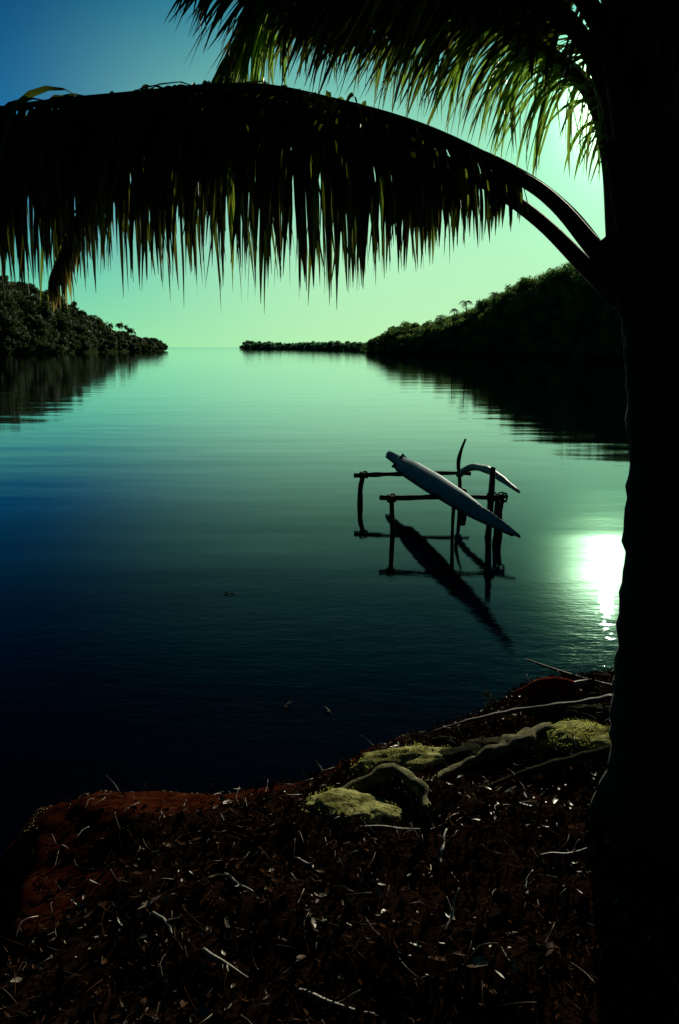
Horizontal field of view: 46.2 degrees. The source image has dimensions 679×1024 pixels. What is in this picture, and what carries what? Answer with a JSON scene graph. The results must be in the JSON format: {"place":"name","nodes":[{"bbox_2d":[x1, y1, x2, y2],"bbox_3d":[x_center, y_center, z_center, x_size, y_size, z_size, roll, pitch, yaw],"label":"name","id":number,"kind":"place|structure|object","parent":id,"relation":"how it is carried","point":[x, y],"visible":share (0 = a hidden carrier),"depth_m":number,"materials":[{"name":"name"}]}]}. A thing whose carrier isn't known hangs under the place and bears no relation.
{"place":"outdoors","nodes":[
{"label":"outdoors","id":0,"kind":"place"},
{"bbox_2d":[0,306,164,353],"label":"hill","id":1,"kind":"structure","parent":0,"point":[45,351],"depth_m":265.18,"materials":[{"name":"green plant"}]},
{"bbox_2d":[0,275,167,353],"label":"woodland","id":2,"kind":"object","parent":1,"relation":"on","point":[38,317],"visible":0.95,"depth_m":260.76,"materials":[{"name":"green plant"}]},
{"bbox_2d":[88,315,98,332],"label":"palm tree","id":3,"kind":"object","parent":2,"relation":"on","point":[92,316],"visible":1,"depth_m":291.80,"materials":[{"name":"green plant"}]},
{"bbox_2d":[0,0,604,346],"label":"sky","id":4,"kind":"structure","parent":0,"point":[82,47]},
{"bbox_2d":[0,347,629,901],"bbox_3d":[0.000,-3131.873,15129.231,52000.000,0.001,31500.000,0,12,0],"label":"water","id":5,"kind":"structure","parent":0,"point":[156,507],"depth_m":7.77,"materials":[{"name":"teal liquid"}]},
{"bbox_2d":[243,347,356,349],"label":"islet","id":6,"kind":"object","parent":5,"relation":"in","point":[303,348],"visible":0.12,"depth_m":668.87,"materials":[{"name":"green plant"}]},
{"bbox_2d":[239,340,366,349],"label":"woodland","id":7,"kind":"object","parent":6,"relation":"on","point":[338,344],"visible":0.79,"depth_m":672.75,"materials":[{"name":"green plant"}]},
{"bbox_2d":[353,439,470,504],"bbox_3d":[0.929,-0.056,10.275,1.497,1.779,0.236,1,12,5],"label":"canoe rack","id":8,"kind":"object","parent":5,"relation":"in","point":[361,476],"visible":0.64,"depth_m":10.18,"materials":[{"name":"brown wood"}]},
{"bbox_2d":[379,467,507,537],"bbox_3d":[1.128,0.319,8.709,1.408,1.679,0.377,0,12,0],"label":"canoe rack","id":9,"kind":"object","parent":5,"relation":"in","point":[490,497],"visible":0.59,"depth_m":8.53,"materials":[{"name":"brown wood"}]},
{"bbox_2d":[385,451,520,537],"bbox_3d":[1.089,-0.345,9.069,0.307,0.216,5.354,-2,12,-8],"label":"outrigger canoe","id":10,"kind":"object","parent":9,"relation":"on","point":[429,481],"visible":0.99,"depth_m":8.38,"materials":[{"name":"white paint"}]},
{"bbox_2d":[456,463,519,492],"bbox_3d":[1.759,-0.406,9.330,0.139,0.257,1.676,-3,12,-15],"label":"outrigger boom","id":11,"kind":"object","parent":10,"relation":"attached to","point":[483,469],"visible":0.94,"depth_m":9.37,"materials":[{"name":"grey wood"}]},
{"bbox_2d":[0,671,678,1023],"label":"ground","id":12,"kind":"structure","parent":0,"point":[22,887],"depth_m":2.55,"materials":[{"name":"soil"}]},
{"bbox_2d":[152,911,178,934],"bbox_3d":[-0.534,1.265,2.472,0.043,0.063,0.178,-7,14,-32],"label":"twig","id":13,"kind":"object","parent":12,"relation":"on","point":[157,915],"visible":1,"depth_m":2.46,"materials":[{"name":"grey wood"}]},
{"bbox_2d":[201,947,247,978],"bbox_3d":[-0.338,1.297,2.285,0.188,0.033,0.040,10,15,39],"label":"twig","id":14,"kind":"object","parent":12,"relation":"on","point":[207,952],"visible":1,"depth_m":2.30,"materials":[{"name":"grey wood"}]},
{"bbox_2d":[224,872,253,892],"bbox_3d":[-0.347,1.226,2.624,0.048,0.070,0.206,-8,14,-33],"label":"twig","id":15,"kind":"object","parent":12,"relation":"on","point":[233,879],"visible":0.99,"depth_m":2.62,"materials":[{"name":"grey wood"}]},
{"bbox_2d":[5,699,498,868],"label":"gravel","id":16,"kind":"structure","parent":12,"relation":"on","point":[24,830],"depth_m":3.30,"materials":[{"name":"brown gravel"}]},
{"bbox_2d":[294,857,314,868],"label":"twig","id":17,"kind":"object","parent":12,"relation":"on","point":[304,862],"visible":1,"depth_m":2.77,"materials":[{"name":"grey wood"}]},
{"bbox_2d":[292,987,374,1015],"bbox_3d":[-0.011,1.315,2.162,0.252,0.056,0.050,6,13,26],"label":"twig","id":18,"kind":"object","parent":12,"relation":"on","point":[315,996],"visible":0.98,"depth_m":2.15,"materials":[{"name":"grey wood"}]},
{"bbox_2d":[0,0,678,869],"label":"coconut palm","id":19,"kind":"object","parent":12,"relation":"on","point":[236,132],"visible":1,"depth_m":2.55,"materials":[{"name":"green plant"}]},
{"bbox_2d":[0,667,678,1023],"bbox_3d":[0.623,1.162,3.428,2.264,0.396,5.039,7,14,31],"label":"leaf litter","id":20,"kind":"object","parent":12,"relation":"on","point":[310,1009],"visible":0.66,"depth_m":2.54,"materials":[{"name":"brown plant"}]},
{"bbox_2d":[0,662,678,1023],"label":"twig litter","id":21,"kind":"object","parent":12,"relation":"on","point":[284,893],"visible":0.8,"depth_m":2.62,"materials":[{"name":"brown plant"}]},
{"bbox_2d":[299,785,402,825],"bbox_3d":[0.035,1.173,3.159,0.428,0.118,0.293,0,12,0],"label":"mossy rock","id":22,"kind":"object","parent":12,"relation":"on","point":[370,808],"visible":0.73,"depth_m":3.13,"materials":[{"name":"stone"}]},
{"bbox_2d":[342,763,433,813],"bbox_3d":[0.154,1.143,3.280,0.494,0.112,0.285,2,12,12],"label":"root","id":23,"kind":"object","parent":12,"relation":"on","point":[380,773],"visible":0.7,"depth_m":3.31,"materials":[{"name":"brown plant"}]},
{"bbox_2d":[360,825,426,829],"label":"twig","id":24,"kind":"object","parent":12,"relation":"on","point":[381,826],"visible":0.94,"depth_m":2.98,"materials":[{"name":"brown wood"}]},
{"bbox_2d":[348,742,450,778],"bbox_3d":[0.288,1.119,3.550,0.545,0.136,0.248,-2,12,-12],"label":"mossy rock","id":25,"kind":"object","parent":12,"relation":"on","point":[417,755],"visible":0.69,"depth_m":3.53,"materials":[{"name":"stone"}]},
{"bbox_2d":[427,736,459,746],"bbox_3d":[0.502,1.133,3.809,0.219,0.113,0.157,0,12,0],"label":"boulder","id":26,"kind":"object","parent":12,"relation":"on","point":[438,739],"visible":0.23,"depth_m":3.80,"materials":[{"name":"stone"}]},
{"bbox_2d":[439,828,452,865],"bbox_3d":[0.375,1.170,2.792,0.040,0.043,0.173,3,12,15],"label":"twig","id":27,"kind":"object","parent":12,"relation":"on","point":[442,848],"visible":1,"depth_m":2.79,"materials":[{"name":"wood"}]},
{"bbox_2d":[444,888,459,935],"bbox_3d":[0.333,1.214,2.427,0.033,0.055,0.160,4,12,20],"label":"twig","id":28,"kind":"object","parent":12,"relation":"on","point":[451,915],"visible":0.97,"depth_m":2.43,"materials":[{"name":"grey wood"}]},
{"bbox_2d":[437,737,518,769],"bbox_3d":[0.688,1.101,3.619,0.500,0.105,0.260,-6,13,-26],"label":"boulder","id":29,"kind":"object","parent":12,"relation":"on","point":[457,754],"visible":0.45,"depth_m":3.58,"materials":[{"name":"stone"}]},
{"bbox_2d":[424,722,557,783],"bbox_3d":[0.696,1.062,3.563,0.829,0.110,0.157,-6,13,-25],"label":"root","id":30,"kind":"object","parent":12,"relation":"on","point":[522,738],"visible":0.88,"depth_m":3.56,"materials":[{"name":"brown plant"}]},
{"bbox_2d":[482,688,499,711],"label":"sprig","id":31,"kind":"object","parent":12,"relation":"on","point":[491,700],"visible":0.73,"depth_m":4.22,"materials":[{"name":"plant"}]},
{"bbox_2d":[431,694,612,731],"bbox_3d":[0.919,1.005,4.001,0.942,0.145,0.084,-1,12,-5],"label":"driftwood","id":32,"kind":"object","parent":12,"relation":"on","point":[607,697],"visible":0.99,"depth_m":3.99,"materials":[{"name":"brown wood"}]},
{"bbox_2d":[525,870,534,896],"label":"twig","id":33,"kind":"object","parent":12,"relation":"on","point":[527,884],"visible":0.98,"depth_m":2.57,"materials":[{"name":"grey wood"}]},
{"bbox_2d":[473,745,610,793],"bbox_3d":[0.869,1.082,3.379,0.713,0.085,0.076,-4,12,-19],"label":"root","id":34,"kind":"object","parent":12,"relation":"on","point":[588,754],"visible":0.8,"depth_m":3.40,"materials":[{"name":"wood"}]},
{"bbox_2d":[512,677,591,696],"bbox_3d":[1.141,0.942,4.292,0.410,0.143,0.104,2,12,10],"label":"log","id":35,"kind":"object","parent":12,"relation":"on","point":[545,686],"visible":1,"depth_m":4.25,"materials":[{"name":"red wood"}]},
{"bbox_2d":[540,839,595,857],"bbox_3d":[0.794,1.172,2.764,0.205,0.038,0.038,-3,12,-16],"label":"twig","id":36,"kind":"object","parent":12,"relation":"on","point":[573,852],"visible":0.98,"depth_m":2.75,"materials":[{"name":"grey wood"}]},
{"bbox_2d":[525,659,611,685],"bbox_3d":[1.325,0.917,4.533,0.027,0.051,0.654,-9,15,-38],"label":"branch","id":37,"kind":"object","parent":12,"relation":"on","point":[558,670],"visible":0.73,"depth_m":4.59,"materials":[{"name":"brown wood"}]},
{"bbox_2d":[529,716,610,757],"bbox_3d":[1.123,1.050,3.637,0.595,0.154,0.349,0,12,0],"label":"mossy mound","id":38,"kind":"object","parent":12,"relation":"on","point":[588,735],"visible":0.55,"depth_m":3.59,"materials":[{"name":"green plant"}]},
{"bbox_2d":[532,704,609,725],"bbox_3d":[1.188,1.033,3.985,0.477,0.131,0.265,0,12,0],"label":"boulder","id":39,"kind":"object","parent":12,"relation":"on","point":[552,715],"visible":0.44,"depth_m":3.93,"materials":[{"name":"stone"}]},
{"bbox_2d":[367,282,623,361],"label":"hill","id":40,"kind":"structure","parent":0,"point":[516,355],"depth_m":146.38,"materials":[{"name":"green plant"}]},
{"bbox_2d":[367,341,374,347],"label":"broadleaf tree","id":41,"kind":"object","parent":40,"relation":"on","point":[370,343],"visible":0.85,"depth_m":283.40,"materials":[{"name":"green plant"}]},
{"bbox_2d":[422,323,430,335],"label":"palm tree","id":42,"kind":"object","parent":40,"relation":"on","point":[424,324],"visible":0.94,"depth_m":219.06,"materials":[{"name":"green plant"}]},
{"bbox_2d":[361,262,623,361],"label":"woodland","id":43,"kind":"object","parent":40,"relation":"on","point":[523,296],"visible":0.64,"depth_m":149.26,"materials":[{"name":"green plant"}]},
{"bbox_2d":[434,318,443,337],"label":"palm tree","id":44,"kind":"object","parent":43,"relation":"on","point":[436,319],"visible":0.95,"depth_m":209.02,"materials":[{"name":"green plant"}]},
{"bbox_2d":[449,308,458,329],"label":"palm tree","id":45,"kind":"object","parent":43,"relation":"on","point":[454,310],"visible":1,"depth_m":199.18,"materials":[{"name":"green plant"}]},
{"bbox_2d":[459,300,471,325],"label":"palm tree","id":46,"kind":"object","parent":43,"relation":"on","point":[465,303],"visible":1,"depth_m":189.91,"materials":[{"name":"green plant"}]},
{"bbox_2d":[489,292,499,321],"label":"palm tree","id":47,"kind":"object","parent":43,"relation":"on","point":[495,293],"visible":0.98,"depth_m":172.24,"materials":[{"name":"green plant"}]}
]}

